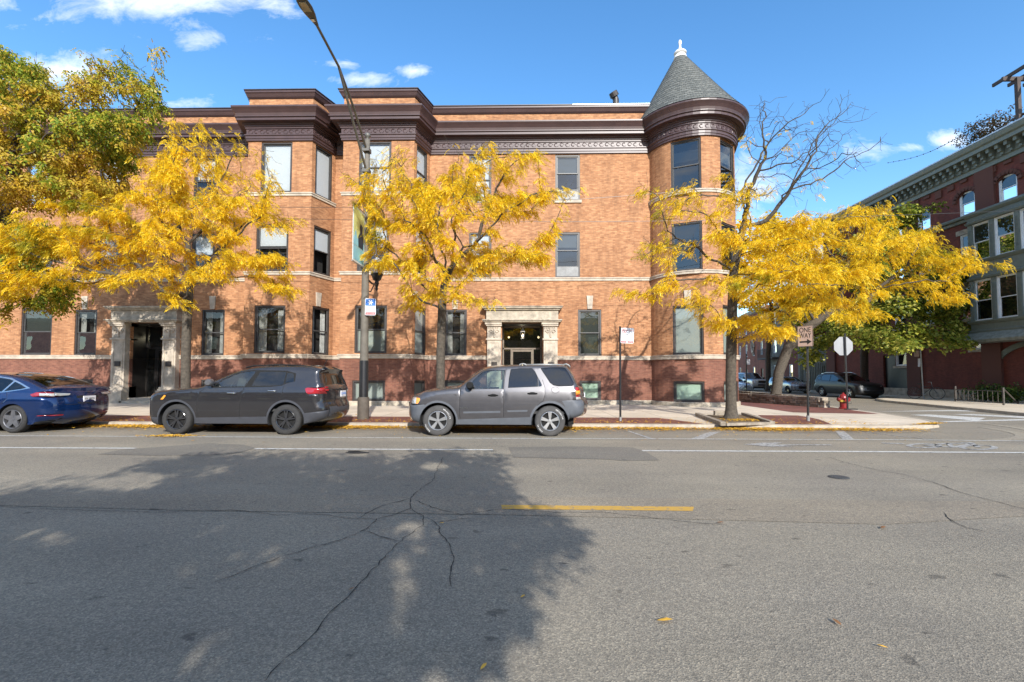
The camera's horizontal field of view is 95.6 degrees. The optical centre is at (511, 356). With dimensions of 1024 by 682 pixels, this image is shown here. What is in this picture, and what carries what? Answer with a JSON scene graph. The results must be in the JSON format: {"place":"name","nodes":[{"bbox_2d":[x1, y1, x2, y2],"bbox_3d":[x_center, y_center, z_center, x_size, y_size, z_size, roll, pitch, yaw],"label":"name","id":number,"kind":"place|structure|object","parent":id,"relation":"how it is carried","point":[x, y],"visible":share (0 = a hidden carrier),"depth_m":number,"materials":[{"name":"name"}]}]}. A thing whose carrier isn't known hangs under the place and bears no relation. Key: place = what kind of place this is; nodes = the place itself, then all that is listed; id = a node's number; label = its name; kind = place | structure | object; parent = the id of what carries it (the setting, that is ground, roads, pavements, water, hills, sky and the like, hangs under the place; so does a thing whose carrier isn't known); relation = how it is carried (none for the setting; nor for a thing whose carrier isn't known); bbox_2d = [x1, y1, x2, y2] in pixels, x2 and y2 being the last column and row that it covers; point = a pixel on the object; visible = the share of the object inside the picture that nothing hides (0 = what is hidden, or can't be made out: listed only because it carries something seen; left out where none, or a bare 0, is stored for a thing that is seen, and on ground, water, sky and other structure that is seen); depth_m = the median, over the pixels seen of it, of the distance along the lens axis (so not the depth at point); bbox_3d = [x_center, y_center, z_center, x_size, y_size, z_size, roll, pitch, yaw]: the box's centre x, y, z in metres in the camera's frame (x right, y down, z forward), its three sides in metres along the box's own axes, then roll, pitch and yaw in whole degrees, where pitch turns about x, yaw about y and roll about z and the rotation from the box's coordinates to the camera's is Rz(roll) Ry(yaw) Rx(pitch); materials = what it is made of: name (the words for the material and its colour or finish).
{"place":"outdoors","nodes":[
{"label":"outdoors","id":0,"kind":"place"},
{"bbox_2d":[289,189,707,207],"bbox_3d":[-1.498,-5.865,17.301,17.450,0.617,0.011,0,-2,1],"label":"overhead wire","id":1,"kind":"object","parent":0,"point":[448,205],"visible":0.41,"depth_m":17.39,"materials":[{"name":"black paint"}]},
{"bbox_2d":[0,388,1023,681],"bbox_3d":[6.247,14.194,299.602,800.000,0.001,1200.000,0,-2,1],"label":"road","id":2,"kind":"structure","parent":0,"point":[100,594],"depth_m":3.43,"materials":[{"name":"asphalt"}]},
{"bbox_2d":[0,372,110,432],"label":"parked car","id":3,"kind":"object","parent":2,"relation":"on","point":[28,400],"visible":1,"depth_m":11.45,"materials":[{"name":"blue paint"}]},
{"bbox_2d":[136,433,204,437],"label":"fallen leaves","id":4,"kind":"object","parent":2,"relation":"on","point":[169,435],"visible":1,"depth_m":10.68,"materials":[{"name":"yellow plant"}]},
{"bbox_2d":[101,443,253,454],"bbox_3d":[-6.158,1.770,8.879,2.433,0.001,1.496,0,-2,1],"label":"asphalt patch","id":5,"kind":"object","parent":2,"relation":"on","point":[205,449],"visible":1,"depth_m":8.68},
{"bbox_2d":[150,359,348,434],"bbox_3d":[-6.584,0.991,11.942,4.654,1.824,2.100,0,-2,1],"label":"parked car","id":6,"kind":"object","parent":2,"relation":"on","point":[285,399],"visible":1,"depth_m":11.07,"materials":[{"name":"grey metal"}]},
{"bbox_2d":[220,458,442,579],"bbox_3d":[-1.291,1.637,5.539,0.651,0.001,4.976,0,-2,10],"label":"road crack","id":7,"kind":"object","parent":2,"relation":"on","point":[351,535],"visible":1,"depth_m":4.21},
{"bbox_2d":[265,509,423,680],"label":"road crack","id":8,"kind":"object","parent":2,"relation":"on","point":[343,600],"visible":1,"depth_m":2.86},
{"bbox_2d":[0,425,942,432],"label":"gutter","id":9,"kind":"object","parent":2,"relation":"on","point":[493,429],"visible":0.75,"depth_m":12.16,"materials":[{"name":"concrete"}]},
{"bbox_2d":[36,423,929,432],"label":"fallen leaves","id":10,"kind":"object","parent":9,"relation":"on","point":[118,426],"visible":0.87,"depth_m":12.35,"materials":[{"name":"yellow plant"}]},
{"bbox_2d":[32,406,938,429],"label":"kerb","id":11,"kind":"structure","parent":2,"relation":"on","point":[904,426],"depth_m":12.62,"materials":[{"name":"concrete"}]},
{"bbox_2d":[409,363,587,435],"bbox_3d":[-0.348,1.049,11.752,4.490,1.723,2.098,0,-2,1],"label":"parked car","id":12,"kind":"object","parent":2,"relation":"on","point":[547,399],"visible":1,"depth_m":10.90,"materials":[{"name":"grey metal"}]},
{"bbox_2d":[0,435,1006,440],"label":"parking line","id":13,"kind":"object","parent":2,"relation":"on","point":[552,438],"visible":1,"depth_m":10.46,"materials":[{"name":"white paint"}]},
{"bbox_2d":[0,492,1023,523],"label":"asphalt seam","id":14,"kind":"object","parent":2,"relation":"on","point":[854,511],"visible":1,"depth_m":5.04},
{"bbox_2d":[0,447,1023,452],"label":"lane line","id":15,"kind":"object","parent":2,"relation":"on","point":[642,450],"visible":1,"depth_m":8.82,"materials":[{"name":"white paint"}]},
{"bbox_2d":[509,446,657,460],"bbox_3d":[1.210,1.773,8.532,2.570,0.001,1.577,0,-2,1],"label":"asphalt patch","id":16,"kind":"object","parent":2,"relation":"on","point":[611,453],"visible":1,"depth_m":8.46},
{"bbox_2d":[501,505,693,510],"bbox_3d":[0.921,1.618,4.958,2.080,0.001,0.166,0,-2,1],"label":"yellow lane dash","id":17,"kind":"object","parent":2,"relation":"on","point":[571,507],"visible":1,"depth_m":4.96,"materials":[{"name":"paint"}]},
{"bbox_2d":[739,378,752,390],"bbox_3d":[19.112,2.458,40.514,2.042,1.454,4.770,0,-2,-1],"label":"parked car","id":18,"kind":"object","parent":2,"relation":"on","point":[742,385],"visible":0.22,"depth_m":38.27,"materials":[{"name":"silver metal"}]},
{"bbox_2d":[738,372,765,389],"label":"parked car","id":19,"kind":"object","parent":2,"relation":"on","point":[756,380],"visible":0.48,"depth_m":46.24,"materials":[{"name":"silver metal"}]},
{"bbox_2d":[628,430,932,439],"bbox_3d":[6.204,1.901,11.261,6.478,0.001,1.819,0,-2,-1],"label":"parking hatch mark","id":20,"kind":"object","parent":2,"relation":"on","point":[843,434],"visible":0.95,"depth_m":11.12,"materials":[{"name":"white paint"}]},
{"bbox_2d":[736,210,836,390],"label":"street tree","id":21,"kind":"object","parent":2,"relation":"on","point":[755,305],"visible":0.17,"depth_m":43.24,"materials":[{"name":"yellow plant"}]},
{"bbox_2d":[746,442,830,446],"bbox_3d":[5.702,1.830,9.637,1.807,0.001,0.549,0,-2,-3],"label":"bike lane arrow","id":22,"kind":"object","parent":2,"relation":"on","point":[768,444],"visible":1,"depth_m":9.62,"materials":[{"name":"white paint"}]},
{"bbox_2d":[768,376,810,392],"bbox_3d":[24.325,2.486,40.782,2.024,1.447,3.979,0,-2,-1],"label":"parked car","id":23,"kind":"object","parent":2,"relation":"on","point":[790,384],"visible":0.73,"depth_m":39.51,"materials":[{"name":"silver metal"}]},
{"bbox_2d":[814,372,883,397],"bbox_3d":[23.260,1.975,32.260,2.144,1.737,4.828,0,-2,-1],"label":"parked car","id":24,"kind":"object","parent":2,"relation":"on","point":[829,382],"visible":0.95,"depth_m":31.60,"materials":[{"name":"black paint"}]},
{"bbox_2d":[802,391,1023,415],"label":"kerb","id":25,"kind":"structure","parent":2,"relation":"on","point":[961,408],"depth_m":20.84,"materials":[{"name":"concrete"}]},
{"bbox_2d":[887,442,996,449],"bbox_3d":[8.864,1.833,9.520,2.046,0.001,1.080,0,-2,1],"label":"bike lane symbol","id":26,"kind":"object","parent":2,"relation":"on","point":[965,445],"visible":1,"depth_m":9.54,"materials":[{"name":"white paint"}]},
{"bbox_2d":[880,410,1023,421],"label":"crosswalk","id":27,"kind":"structure","parent":2,"relation":"on","point":[971,419],"depth_m":16.22,"materials":[{"name":"white paint"}]},
{"bbox_2d":[980,423,1023,440],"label":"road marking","id":28,"kind":"object","parent":2,"relation":"on","point":[1018,436],"visible":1,"depth_m":11.60,"materials":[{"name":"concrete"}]},
{"bbox_2d":[0,0,1023,316],"label":"sky","id":29,"kind":"structure","parent":0,"point":[927,69],"materials":[{"name":"blue"}]},
{"bbox_2d":[105,396,937,425],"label":"sidewalk","id":30,"kind":"structure","parent":0,"point":[679,413],"depth_m":16.36,"materials":[{"name":"concrete"}]},
{"bbox_2d":[0,40,748,406],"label":"apartment building","id":31,"kind":"structure","parent":30,"relation":"on","point":[678,130],"depth_m":21.70,"materials":[{"name":"orange brick"}]},
{"bbox_2d":[20,308,52,354],"bbox_3d":[-22.782,-1.179,22.515,1.517,2.260,0.510,0,-2,1],"label":"window","id":32,"kind":"structure","parent":31,"relation":"in","point":[36,333],"depth_m":22.35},
{"bbox_2d":[74,310,96,354],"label":"window","id":33,"kind":"structure","parent":31,"relation":"in","point":[85,340],"depth_m":22.31,"materials":[{"name":"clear glass"}]},
{"bbox_2d":[96,235,118,277],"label":"window","id":34,"kind":"structure","parent":31,"relation":"in","point":[117,253],"depth_m":22.49,"materials":[{"name":"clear glass"}]},
{"bbox_2d":[192,234,214,277],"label":"window","id":35,"kind":"structure","parent":31,"relation":"in","point":[201,245],"depth_m":22.41,"materials":[{"name":"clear glass"}]},
{"bbox_2d":[194,158,215,202],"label":"window","id":36,"kind":"structure","parent":31,"relation":"in","point":[203,183],"depth_m":22.55,"materials":[{"name":"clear glass"}]},
{"bbox_2d":[201,310,224,354],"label":"window","id":37,"kind":"structure","parent":31,"relation":"in","point":[213,339],"depth_m":22.31,"materials":[{"name":"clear glass"}]},
{"bbox_2d":[254,305,285,352],"bbox_3d":[-10.743,-1.190,20.863,1.389,2.120,0.510,0,-2,1],"label":"window","id":38,"kind":"structure","parent":31,"relation":"in","point":[271,331],"depth_m":20.84,"materials":[{"name":"black glass"}]},
{"bbox_2d":[256,224,288,270],"bbox_3d":[-10.712,-4.851,21.019,1.456,2.150,0.510,0,-2,1],"label":"window","id":39,"kind":"structure","parent":31,"relation":"in","point":[281,243],"depth_m":20.92,"materials":[{"name":"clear glass"}]},
{"bbox_2d":[261,142,292,191],"bbox_3d":[-10.594,-8.493,21.171,1.410,2.300,0.510,0,-2,1],"label":"window","id":40,"kind":"structure","parent":31,"relation":"in","point":[282,152],"depth_m":21.05,"materials":[{"name":"white glass"}]},
{"bbox_2d":[312,306,328,354],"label":"window","id":41,"kind":"structure","parent":31,"relation":"in","point":[318,313],"depth_m":21.66,"materials":[{"name":"clear glass"}]},
{"bbox_2d":[313,225,330,275],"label":"window","id":42,"kind":"structure","parent":31,"relation":"in","point":[322,237],"depth_m":21.72,"materials":[{"name":"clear glass"}]},
{"bbox_2d":[315,145,331,200],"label":"window","id":43,"kind":"structure","parent":31,"relation":"in","point":[323,166],"depth_m":21.73,"materials":[{"name":"white glass"}]},
{"bbox_2d":[352,380,384,400],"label":"window","id":44,"kind":"structure","parent":31,"relation":"in","point":[376,388],"depth_m":20.52,"materials":[{"name":"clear glass"}]},
{"bbox_2d":[355,305,386,352],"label":"window","id":45,"kind":"structure","parent":31,"relation":"in","point":[377,341],"depth_m":20.63,"materials":[{"name":"clear glass"}]},
{"bbox_2d":[357,226,388,270],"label":"window","id":46,"kind":"structure","parent":31,"relation":"in","point":[359,268],"depth_m":20.83,"materials":[{"name":"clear glass"}]},
{"bbox_2d":[359,142,391,190],"bbox_3d":[-6.127,-8.486,21.078,1.454,2.300,0.510,0,-2,1],"label":"window","id":47,"kind":"structure","parent":31,"relation":"in","point":[375,147],"depth_m":20.96,"materials":[{"name":"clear glass"}]},
{"bbox_2d":[414,380,424,394],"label":"window","id":48,"kind":"structure","parent":31,"relation":"in","point":[419,385],"depth_m":21.22,"materials":[{"name":"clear glass"}]},
{"bbox_2d":[415,308,425,354],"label":"window","id":49,"kind":"structure","parent":31,"relation":"in","point":[420,324],"depth_m":21.43,"materials":[{"name":"clear glass"}]},
{"bbox_2d":[417,145,426,192],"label":"window","id":50,"kind":"structure","parent":31,"relation":"in","point":[422,165],"depth_m":21.72,"materials":[{"name":"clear glass"}]},
{"bbox_2d":[445,380,465,386],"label":"window","id":51,"kind":"structure","parent":31,"relation":"in","point":[447,382],"depth_m":21.82,"materials":[{"name":"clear glass"}]},
{"bbox_2d":[445,310,466,355],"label":"window","id":52,"kind":"structure","parent":31,"relation":"in","point":[456,322],"depth_m":22.06,"materials":[{"name":"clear glass"}]},
{"bbox_2d":[469,233,490,276],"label":"window","id":53,"kind":"structure","parent":31,"relation":"in","point":[487,238],"depth_m":22.12,"materials":[{"name":"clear glass"}]},
{"bbox_2d":[469,156,491,202],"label":"window","id":54,"kind":"structure","parent":31,"relation":"in","point":[488,179],"depth_m":22.24,"materials":[{"name":"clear glass"}]},
{"bbox_2d":[555,232,579,276],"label":"window","id":55,"kind":"structure","parent":31,"relation":"in","point":[567,251],"depth_m":21.98,"materials":[{"name":"grey glass"}]},
{"bbox_2d":[554,155,581,202],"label":"window","id":56,"kind":"structure","parent":31,"relation":"in","point":[567,167],"depth_m":22.13,"materials":[{"name":"grey glass"}]},
{"bbox_2d":[578,310,600,355],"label":"window","id":57,"kind":"structure","parent":31,"relation":"in","point":[589,321],"depth_m":21.80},
{"bbox_2d":[580,381,600,399],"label":"window","id":58,"kind":"structure","parent":31,"relation":"in","point":[592,389],"depth_m":21.72,"materials":[{"name":"clear glass"}]},
{"bbox_2d":[671,137,701,191],"bbox_3d":[7.812,-8.461,20.833,1.353,2.300,0.945,0,-2,1],"label":"window","id":59,"kind":"structure","parent":31,"relation":"in","point":[685,154],"depth_m":20.68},
{"bbox_2d":[672,221,702,270],"bbox_3d":[7.803,-4.820,20.678,1.353,2.150,0.945,0,-2,1],"label":"window","id":60,"kind":"structure","parent":31,"relation":"in","point":[685,231],"depth_m":20.49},
{"bbox_2d":[673,305,703,354],"bbox_3d":[7.793,-1.143,20.522,1.353,2.170,0.945,0,-2,1],"label":"window","id":61,"kind":"structure","parent":31,"relation":"in","point":[688,338],"depth_m":20.42,"materials":[{"name":"white glass"}]},
{"bbox_2d":[673,381,704,401],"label":"window","id":62,"kind":"structure","parent":31,"relation":"in","point":[684,391],"depth_m":20.26,"materials":[{"name":"clear glass"}]},
{"bbox_2d":[723,305,726,354],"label":"window","id":63,"kind":"structure","parent":31,"relation":"in","point":[724,306],"depth_m":20.46,"materials":[{"name":"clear glass"}]},
{"bbox_2d":[720,139,733,191],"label":"window","id":64,"kind":"structure","parent":31,"relation":"in","point":[726,150],"depth_m":20.95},
{"bbox_2d":[721,222,734,270],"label":"window","id":65,"kind":"structure","parent":31,"relation":"in","point":[725,226],"depth_m":20.82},
{"bbox_2d":[91,415,701,423],"bbox_3d":[-32.198,1.835,14.434,75.020,0.001,1.850,0,-2,1],"label":"paver strip","id":66,"kind":"object","parent":30,"relation":"on","point":[385,419],"visible":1,"depth_m":13.66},
{"bbox_2d":[0,38,175,329],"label":"ash tree","id":67,"kind":"object","parent":66,"relation":"on","point":[57,178],"visible":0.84,"depth_m":14.48,"materials":[{"name":"green plant"}]},
{"bbox_2d":[0,107,308,388],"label":"honeylocust tree","id":68,"kind":"object","parent":66,"relation":"on","point":[45,243],"visible":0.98,"depth_m":13.05,"materials":[{"name":"yellow plant"}]},
{"bbox_2d":[296,0,382,419],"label":"street lamp","id":69,"kind":"object","parent":66,"relation":"on","point":[359,248],"visible":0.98,"depth_m":13.85,"materials":[{"name":"metal"}]},
{"bbox_2d":[339,135,588,387],"bbox_3d":[-1.311,-2.326,13.368,6.916,8.402,4.478,0,-2,1],"label":"honeylocust tree","id":70,"kind":"object","parent":66,"relation":"on","point":[427,200],"visible":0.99,"depth_m":12.88,"materials":[{"name":"yellow plant"}]},
{"bbox_2d":[92,414,866,423],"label":"fallen leaves","id":71,"kind":"object","parent":66,"relation":"on","point":[575,419],"visible":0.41,"depth_m":13.33,"materials":[{"name":"yellow plant"}]},
{"bbox_2d":[619,326,633,420],"bbox_3d":[3.341,0.506,13.559,0.449,2.760,0.078,0,-2,5],"label":"parking sign","id":72,"kind":"object","parent":66,"relation":"on","point":[626,335],"visible":1,"depth_m":13.57,"materials":[{"name":"white metal"}]},
{"bbox_2d":[707,415,762,422],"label":"soil","id":73,"kind":"structure","parent":30,"relation":"on","point":[726,420],"depth_m":14.01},
{"bbox_2d":[695,411,774,425],"bbox_3d":[6.596,1.834,14.000,1.692,0.160,3.863,0,-3,14],"label":"planter edging","id":74,"kind":"object","parent":30,"relation":"on","point":[723,423],"visible":0.84,"depth_m":12.97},
{"bbox_2d":[609,92,894,418],"bbox_3d":[7.251,-2.931,12.723,8.780,9.637,4.160,0,-2,-7],"label":"honeylocust tree","id":75,"kind":"object","parent":30,"relation":"on","point":[801,274],"visible":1,"depth_m":13.03,"materials":[{"name":"yellow plant"}]},
{"bbox_2d":[759,415,829,423],"bbox_3d":[8.515,1.922,14.101,1.545,0.001,3.553,-1,-3,21],"label":"paver strip","id":76,"kind":"object","parent":30,"relation":"on","point":[793,419],"visible":0.8,"depth_m":14.10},
{"bbox_2d":[797,325,812,420],"bbox_3d":[8.769,0.502,13.861,0.390,2.823,0.568,-1,-3,31],"label":"one way sign","id":77,"kind":"object","parent":76,"relation":"on","point":[806,336],"visible":0.99,"depth_m":13.70,"materials":[{"name":"metal"}]},
{"bbox_2d":[740,401,875,413],"bbox_3d":[12.890,2.332,23.459,5.000,0.001,14.400,0,-2,1],"label":"paver strip","id":78,"kind":"object","parent":30,"relation":"on","point":[792,408],"visible":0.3,"depth_m":18.95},
{"bbox_2d":[739,391,829,407],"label":"stone wall","id":79,"kind":"structure","parent":78,"relation":"on","point":[782,399],"depth_m":21.60,"materials":[{"name":"stone"}]},
{"label":"planting soil","id":80,"kind":"structure","parent":79,"relation":"in","visible":0},
{"bbox_2d":[738,196,1015,394],"bbox_3d":[16.603,-2.656,22.774,12.083,9.855,7.589,0,-2,1],"label":"honeylocust tree","id":81,"kind":"object","parent":80,"relation":"on","point":[898,244],"visible":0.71,"depth_m":22.16,"materials":[{"name":"yellow plant"}]},
{"bbox_2d":[834,333,857,409],"bbox_3d":[13.282,0.604,18.490,0.772,3.034,0.160,0,-2,1],"label":"stop sign","id":82,"kind":"object","parent":78,"relation":"on","point":[843,345],"visible":1,"depth_m":18.59,"materials":[{"name":"metal"}]},
{"bbox_2d":[836,393,850,408],"bbox_3d":[13.569,1.819,18.989,0.458,0.650,0.443,2,-3,-38],"label":"fire hydrant","id":83,"kind":"object","parent":30,"relation":"on","point":[841,399],"visible":0.76,"depth_m":18.91,"materials":[{"name":"red metal"}]},
{"bbox_2d":[276,210,1023,221],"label":"overhead wire","id":84,"kind":"object","parent":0,"point":[680,220],"visible":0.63,"depth_m":17.15,"materials":[{"name":"black paint"}]},
{"bbox_2d":[810,390,1023,412],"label":"sidewalk","id":85,"kind":"structure","parent":0,"point":[1007,406],"depth_m":23.08,"materials":[{"name":"concrete"}]},
{"bbox_2d":[738,305,767,378],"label":"brick house","id":86,"kind":"structure","parent":85,"relation":"on","point":[750,349],"depth_m":61.21,"materials":[{"name":"brick"}]},
{"bbox_2d":[757,303,783,376],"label":"stone house","id":87,"kind":"structure","parent":85,"relation":"on","point":[776,348],"depth_m":53.08,"materials":[{"name":"stone"}]},
{"bbox_2d":[780,307,824,377],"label":"brick house","id":88,"kind":"structure","parent":85,"relation":"on","point":[791,370],"depth_m":47.98,"materials":[{"name":"brick"}]},
{"bbox_2d":[798,335,825,389],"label":"garage building","id":89,"kind":"structure","parent":85,"relation":"on","point":[819,368],"depth_m":44.33,"materials":[{"name":"grey stone"}]},
{"bbox_2d":[779,201,977,379],"bbox_3d":[22.851,-3.403,29.766,11.616,12.214,9.847,1,-3,-16],"label":"street tree","id":90,"kind":"object","parent":85,"relation":"on","point":[890,343],"visible":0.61,"depth_m":27.39,"materials":[{"name":"green plant"}]},
{"bbox_2d":[914,350,923,398],"bbox_3d":[24.280,0.910,27.736,0.550,3.266,0.076,0,-2,-4],"label":"sign post","id":91,"kind":"object","parent":85,"relation":"on","point":[916,354],"visible":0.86,"depth_m":27.74,"materials":[{"name":"metal"}]},
{"bbox_2d":[823,116,1023,401],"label":"brick building","id":92,"kind":"structure","parent":85,"relation":"on","point":[982,178],"depth_m":27.16,"materials":[{"name":"brick"}]},
{"bbox_2d":[885,355,906,387],"bbox_3d":[27.878,1.404,33.430,0.050,3.000,2.477,0,-2,1],"label":"door","id":93,"kind":"structure","parent":92,"relation":"in","point":[895,377],"depth_m":33.84,"materials":[{"name":"black paint"}]},
{"bbox_2d":[896,351,906,365],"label":"window","id":94,"kind":"structure","parent":92,"relation":"in","point":[901,359],"depth_m":33.19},
{"bbox_2d":[918,209,930,229],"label":"window","id":95,"kind":"structure","parent":92,"relation":"in","point":[927,221],"depth_m":31.15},
{"bbox_2d":[960,234,967,262],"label":"window","id":96,"kind":"structure","parent":92,"relation":"in","point":[964,238],"depth_m":28.44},
{"bbox_2d":[962,286,970,319],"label":"window","id":97,"kind":"structure","parent":92,"relation":"in","point":[965,289],"depth_m":28.31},
{"bbox_2d":[960,191,974,216],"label":"window","id":98,"kind":"structure","parent":92,"relation":"in","point":[967,201],"depth_m":28.25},
{"bbox_2d":[972,220,989,259],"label":"window","id":99,"kind":"structure","parent":92,"relation":"in","point":[980,230],"depth_m":26.41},
{"bbox_2d":[939,103,1023,148],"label":"rooftop shrub","id":100,"kind":"object","parent":92,"relation":"on","point":[979,132],"visible":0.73,"depth_m":28.60,"materials":[{"name":"green plant"}]},
{"bbox_2d":[974,278,992,320],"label":"window","id":101,"kind":"structure","parent":92,"relation":"in","point":[983,287],"depth_m":26.29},
{"bbox_2d":[994,212,1014,254],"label":"window","id":102,"kind":"structure","parent":92,"relation":"in","point":[1004,224],"depth_m":25.17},
{"bbox_2d":[996,272,1017,317],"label":"window","id":103,"kind":"structure","parent":92,"relation":"in","point":[1006,287],"depth_m":25.04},
{"bbox_2d":[992,65,1023,120],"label":"rooftop pergola","id":104,"kind":"object","parent":92,"relation":"on","point":[1015,81],"visible":0.68,"depth_m":25.25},
{"bbox_2d":[999,174,1017,201],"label":"window","id":105,"kind":"structure","parent":92,"relation":"in","point":[1008,185],"depth_m":25.91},
{"bbox_2d":[1020,208,1023,248],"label":"window","id":106,"kind":"structure","parent":92,"relation":"in","point":[1021,212],"depth_m":24.25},
{"bbox_2d":[907,382,945,398],"bbox_3d":[24.641,2.044,27.668,1.678,1.032,0.557,-1,-3,33],"label":"bicycle","id":107,"kind":"object","parent":85,"relation":"on","point":[926,391],"visible":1,"depth_m":27.71,"materials":[{"name":"black paint"}]},
{"bbox_2d":[961,380,1003,400],"bbox_3d":[26.313,2.014,25.933,1.798,1.434,2.396,0,-2,1],"label":"bush","id":108,"kind":"object","parent":85,"relation":"on","point":[980,393],"visible":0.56,"depth_m":25.77,"materials":[{"name":"green plant"}]},
{"bbox_2d":[954,386,1018,404],"bbox_3d":[24.375,1.985,23.930,1.774,0.847,5.296,-1,-3,15],"label":"kerb railing","id":109,"kind":"object","parent":85,"relation":"on","point":[1003,391],"visible":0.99,"depth_m":22.92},
{"bbox_2d":[979,382,1023,402],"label":"bush","id":110,"kind":"object","parent":85,"relation":"on","point":[1015,394],"visible":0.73,"depth_m":23.72,"materials":[{"name":"green plant"}]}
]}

